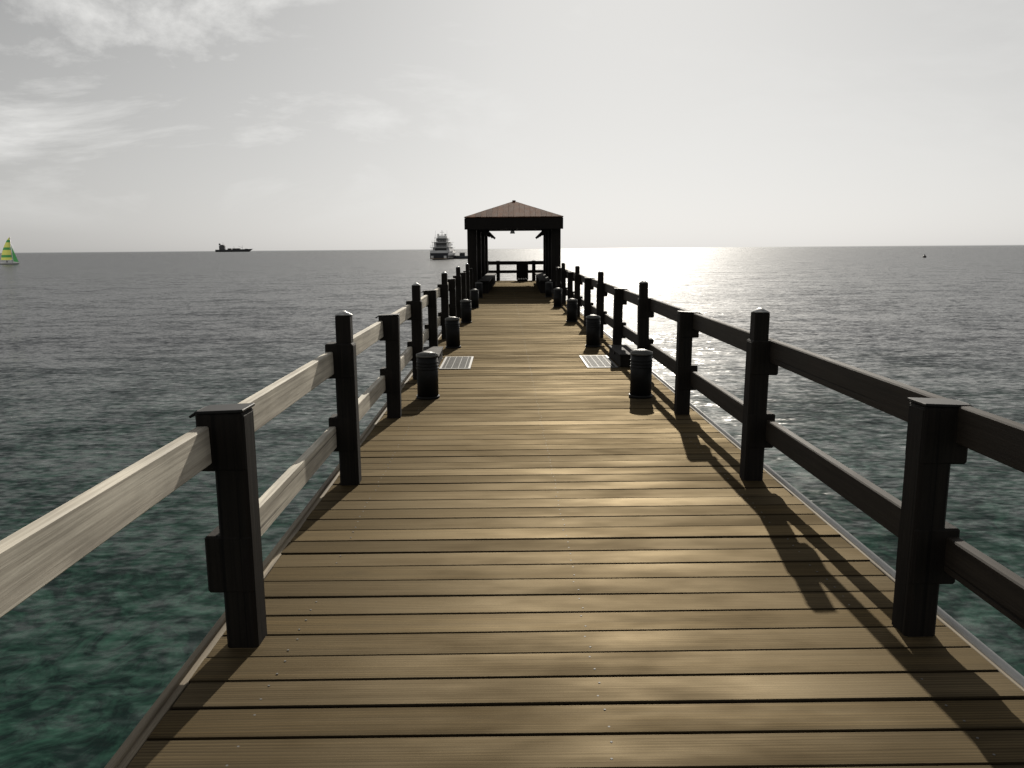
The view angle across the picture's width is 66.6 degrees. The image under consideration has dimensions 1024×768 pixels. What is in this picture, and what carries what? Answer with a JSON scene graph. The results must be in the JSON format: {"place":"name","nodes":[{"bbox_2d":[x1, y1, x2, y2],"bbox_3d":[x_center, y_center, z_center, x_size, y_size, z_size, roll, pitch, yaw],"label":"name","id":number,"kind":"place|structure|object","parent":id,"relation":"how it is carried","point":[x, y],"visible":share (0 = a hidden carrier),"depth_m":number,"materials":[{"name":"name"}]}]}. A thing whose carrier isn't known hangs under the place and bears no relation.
{"place":"outdoors","nodes":[
{"label":"outdoors","id":0,"kind":"place"},
{"bbox_2d":[0,245,1023,767],"bbox_3d":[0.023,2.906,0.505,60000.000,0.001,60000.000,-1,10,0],"label":"sea","id":1,"kind":"structure","parent":0,"point":[112,363],"depth_m":17.86,"materials":[{"name":"liquid"}]},
{"bbox_2d":[0,238,18,264],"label":"sailboat","id":2,"kind":"object","parent":1,"relation":"on","point":[7,253],"visible":0.87,"depth_m":195.92,"materials":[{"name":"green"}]},
{"bbox_2d":[215,244,251,251],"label":"cargo ship","id":3,"kind":"object","parent":1,"relation":"on","point":[222,248],"visible":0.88,"depth_m":2057.24,"materials":[{"name":"grey metal"}]},
{"bbox_2d":[430,234,454,259],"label":"motor yacht","id":4,"kind":"object","parent":1,"relation":"on","point":[443,249],"visible":0.96,"depth_m":224.63,"materials":[{"name":"white"}]},
{"bbox_2d":[453,253,467,258],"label":"boat","id":5,"kind":"object","parent":1,"relation":"on","point":[462,256],"visible":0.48,"depth_m":236.01,"materials":[{"name":"grey"}]},
{"bbox_2d":[104,300,1023,767],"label":"pier frame","id":6,"kind":"object","parent":1,"relation":"in","point":[144,728],"visible":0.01,"depth_m":3.32,"materials":[{"name":"brown wood"}]},
{"bbox_2d":[0,275,460,617],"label":"rails","id":7,"kind":"object","parent":6,"relation":"attached to","point":[39,553],"visible":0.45,"depth_m":2.54,"materials":[{"name":"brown wood"}]},
{"bbox_2d":[421,290,437,346],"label":"rail post","id":8,"kind":"object","parent":7,"relation":"attached to","point":[432,325],"visible":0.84,"depth_m":11.77,"materials":[{"name":"brown wood"}]},
{"bbox_2d":[437,272,448,338],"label":"rail post","id":9,"kind":"object","parent":7,"relation":"attached to","point":[443,314],"visible":0.73,"depth_m":13.92,"materials":[{"name":"brown wood"}]},
{"bbox_2d":[447,279,455,316],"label":"rail post","id":10,"kind":"object","parent":7,"relation":"attached to","point":[452,300],"visible":0.45,"depth_m":16.11,"materials":[{"name":"brown wood"}]},
{"bbox_2d":[453,266,461,317],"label":"rail post","id":11,"kind":"object","parent":7,"relation":"attached to","point":[457,277],"visible":0.73,"depth_m":18.27,"materials":[{"name":"brown wood"}]},
{"bbox_2d":[460,272,465,299],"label":"rail post","id":12,"kind":"object","parent":7,"relation":"attached to","point":[463,284],"visible":0.39,"depth_m":20.45,"materials":[{"name":"brown wood"}]},
{"bbox_2d":[463,263,469,299],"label":"rail post","id":13,"kind":"object","parent":7,"relation":"attached to","point":[467,271],"visible":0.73,"depth_m":22.62,"materials":[{"name":"brown wood"}]},
{"bbox_2d":[469,268,472,289],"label":"rail post","id":14,"kind":"object","parent":7,"relation":"attached to","point":[471,278],"visible":0.41,"depth_m":24.78,"materials":[{"name":"brown wood"}]},
{"bbox_2d":[127,280,1023,767],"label":"pier deck","id":15,"kind":"structure","parent":6,"relation":"on","point":[531,540],"depth_m":3.42,"materials":[{"name":"brown wood"}]},
{"bbox_2d":[189,403,266,647],"bbox_3d":[-1.150,0.678,3.192,0.223,1.196,0.142,0,10,1],"label":"rail post","id":16,"kind":"object","parent":15,"relation":"on","point":[234,558],"visible":0.87,"depth_m":3.12,"materials":[{"name":"brown wood"}]},
{"bbox_2d":[325,311,361,485],"bbox_3d":[-1.158,0.197,5.366,0.188,1.400,0.140,-1,9,-2],"label":"rail post","id":17,"kind":"object","parent":15,"relation":"on","point":[344,420],"visible":0.79,"depth_m":5.30,"materials":[{"name":"brown wood"}]},
{"bbox_2d":[375,314,401,417],"bbox_3d":[-1.186,-0.076,7.525,0.223,1.197,0.142,0,9,-2],"label":"rail post","id":18,"kind":"object","parent":15,"relation":"on","point":[391,371],"visible":0.84,"depth_m":7.45,"materials":[{"name":"brown wood"}]},
{"bbox_2d":[406,283,422,379],"bbox_3d":[-1.205,-0.553,9.699,0.188,1.400,0.140,0,10,-1],"label":"rail post","id":19,"kind":"object","parent":15,"relation":"on","point":[416,319],"visible":0.79,"depth_m":9.61,"materials":[{"name":"brown wood"}]},
{"bbox_2d":[416,351,439,399],"bbox_3d":[-0.917,-0.100,8.474,0.254,0.511,0.254,2,10,14],"label":"bollard","id":20,"kind":"object","parent":15,"relation":"on","point":[427,374],"visible":1,"depth_m":8.38,"materials":[{"name":"black metal"}]},
{"bbox_2d":[423,346,442,367],"bbox_3d":[-1.149,-0.381,11.088,0.290,0.174,1.080,-1,10,-2],"label":"bench","id":21,"kind":"object","parent":15,"relation":"on","point":[437,349],"visible":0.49,"depth_m":11.25,"materials":[{"name":"grey wood"}]},
{"bbox_2d":[445,316,460,348],"bbox_3d":[-0.971,-0.848,12.782,0.254,0.512,0.254,1,10,9],"label":"bollard","id":22,"kind":"object","parent":15,"relation":"on","point":[452,325],"visible":1,"depth_m":12.69,"materials":[{"name":"black metal"}]},
{"bbox_2d":[439,356,473,368],"bbox_3d":[-0.779,-0.306,11.104,0.420,0.008,1.200,-1,10,0],"label":"deck grate","id":23,"kind":"object","parent":15,"relation":"on","point":[461,362],"visible":1,"depth_m":11.07,"materials":[{"name":"metal"}]},
{"bbox_2d":[460,299,471,322],"bbox_3d":[-1.006,-1.599,17.107,0.254,0.512,0.254,0,9,3],"label":"bollard","id":24,"kind":"object","parent":15,"relation":"on","point":[466,311],"visible":1,"depth_m":17.02,"materials":[{"name":"black metal"}]},
{"bbox_2d":[470,289,478,307],"bbox_3d":[-1.031,-2.356,21.461,0.254,0.515,0.254,0,10,1],"label":"bollard","id":25,"kind":"object","parent":15,"relation":"on","point":[474,296],"visible":0.97,"depth_m":21.37,"materials":[{"name":"black metal"}]},
{"bbox_2d":[475,282,482,297],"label":"bollard","id":26,"kind":"object","parent":15,"relation":"on","point":[478,286],"visible":0.89,"depth_m":25.71,"materials":[{"name":"black metal"}]},
{"bbox_2d":[464,200,562,293],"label":"pavilion","id":27,"kind":"structure","parent":15,"relation":"on","point":[513,216],"depth_m":27.47,"materials":[{"name":"brown wood"}]},
{"bbox_2d":[488,260,542,280],"bbox_3d":[0.200,-5.686,39.463,3.120,1.100,0.235,0,10,1],"label":"railing","id":28,"kind":"object","parent":15,"relation":"on","point":[498,271],"visible":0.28,"depth_m":39.34,"materials":[{"name":"black wood"}]},
{"bbox_2d":[516,261,528,280],"bbox_3d":[0.512,-5.599,38.711,0.620,0.980,0.540,0,10,1],"label":"litter bin","id":29,"kind":"object","parent":15,"relation":"on","point":[522,269],"visible":1,"depth_m":38.47,"materials":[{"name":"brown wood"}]},
{"bbox_2d":[545,281,552,296],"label":"bollard","id":30,"kind":"object","parent":15,"relation":"on","point":[548,288],"visible":1,"depth_m":25.73,"materials":[{"name":"black metal"}]},
{"bbox_2d":[553,288,561,306],"bbox_3d":[1.261,-2.380,21.457,0.254,0.530,0.254,-2,10,-9],"label":"bollard","id":31,"kind":"object","parent":15,"relation":"on","point":[557,297],"visible":1,"depth_m":21.36,"materials":[{"name":"black metal"}]},
{"bbox_2d":[557,267,560,287],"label":"rail post","id":32,"kind":"object","parent":15,"relation":"on","point":[558,277],"visible":0.42,"depth_m":24.78,"materials":[{"name":"brown wood"}]},
{"bbox_2d":[561,262,567,303],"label":"rail post","id":33,"kind":"object","parent":15,"relation":"on","point":[563,280],"visible":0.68,"depth_m":22.64,"materials":[{"name":"brown wood"}]},
{"bbox_2d":[567,272,573,298],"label":"rail post","id":34,"kind":"object","parent":15,"relation":"on","point":[570,279],"visible":0.49,"depth_m":20.46,"materials":[{"name":"brown wood"}]},
{"bbox_2d":[566,298,577,321],"bbox_3d":[1.318,-1.621,17.133,0.254,0.511,0.254,-7,12,-36],"label":"bollard","id":35,"kind":"object","parent":15,"relation":"on","point":[572,305],"visible":1,"depth_m":17.04,"materials":[{"name":"black metal"}]},
{"bbox_2d":[574,265,582,316],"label":"rail post","id":36,"kind":"object","parent":15,"relation":"on","point":[577,282],"visible":0.8,"depth_m":18.30,"materials":[{"name":"brown wood"}]},
{"bbox_2d":[584,277,594,325],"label":"rail post","id":37,"kind":"object","parent":15,"relation":"on","point":[588,288],"visible":0.79,"depth_m":16.16,"materials":[{"name":"brown wood"}]},
{"bbox_2d":[585,315,600,347],"bbox_3d":[1.330,-0.872,12.786,0.254,0.522,0.254,-5,10,-25],"label":"bollard","id":38,"kind":"object","parent":15,"relation":"on","point":[592,331],"visible":1,"depth_m":12.70,"materials":[{"name":"black metal"}]},
{"bbox_2d":[579,355,617,367],"bbox_3d":[1.221,-0.325,11.120,0.420,0.008,1.200,-1,10,0],"label":"deck grate","id":39,"kind":"object","parent":15,"relation":"on","point":[597,361],"visible":1,"depth_m":11.07,"materials":[{"name":"metal"}]},
{"bbox_2d":[596,271,607,337],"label":"rail post","id":40,"kind":"object","parent":15,"relation":"on","point":[601,293],"visible":0.77,"depth_m":13.97,"materials":[{"name":"brown wood"}]},
{"bbox_2d":[612,288,628,344],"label":"rail post","id":41,"kind":"object","parent":15,"relation":"on","point":[618,304],"visible":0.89,"depth_m":11.82,"materials":[{"name":"brown wood"}]},
{"bbox_2d":[608,345,633,366],"bbox_3d":[1.590,-0.406,11.109,0.290,0.174,1.080,-1,10,-1],"label":"bench","id":42,"kind":"object","parent":15,"relation":"on","point":[620,355],"visible":0.75,"depth_m":10.88,"materials":[{"name":"grey wood"}]},
{"bbox_2d":[629,349,652,398],"bbox_3d":[1.398,-0.118,8.445,0.254,0.521,0.254,-1,10,-7],"label":"bollard","id":43,"kind":"object","parent":15,"relation":"on","point":[641,360],"visible":1,"depth_m":8.36,"materials":[{"name":"black metal"}]},
{"bbox_2d":[637,280,653,349],"bbox_3d":[1.659,-0.583,9.699,0.188,1.400,0.140,-1,10,0],"label":"rail post","id":44,"kind":"object","parent":15,"relation":"on","point":[644,315],"visible":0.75,"depth_m":9.60,"materials":[{"name":"brown wood"}]},
{"bbox_2d":[674,311,701,414],"bbox_3d":[1.701,-0.106,7.553,0.223,1.197,0.142,0,9,-1],"label":"rail post","id":45,"kind":"object","parent":15,"relation":"on","point":[686,334],"visible":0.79,"depth_m":7.47,"materials":[{"name":"brown wood"}]},
{"bbox_2d":[739,308,777,480],"bbox_3d":[1.706,0.174,5.386,0.188,1.400,0.140,0,10,-2],"label":"rail post","id":46,"kind":"object","parent":15,"relation":"on","point":[760,368],"visible":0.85,"depth_m":5.32,"materials":[{"name":"brown wood"}]},
{"bbox_2d":[892,397,972,636],"bbox_3d":[1.736,0.655,3.232,0.223,1.196,0.142,0,10,-1],"label":"rail post","id":47,"kind":"object","parent":15,"relation":"on","point":[934,450],"visible":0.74,"depth_m":3.16,"materials":[{"name":"brown wood"}]},
{"bbox_2d":[555,266,1023,628],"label":"rails","id":48,"kind":"object","parent":6,"relation":"attached to","point":[999,587],"visible":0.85,"depth_m":3.86,"materials":[{"name":"brown wood"}]},
{"bbox_2d":[0,0,1023,252],"label":"sky","id":49,"kind":"structure","parent":0,"point":[126,125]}
]}

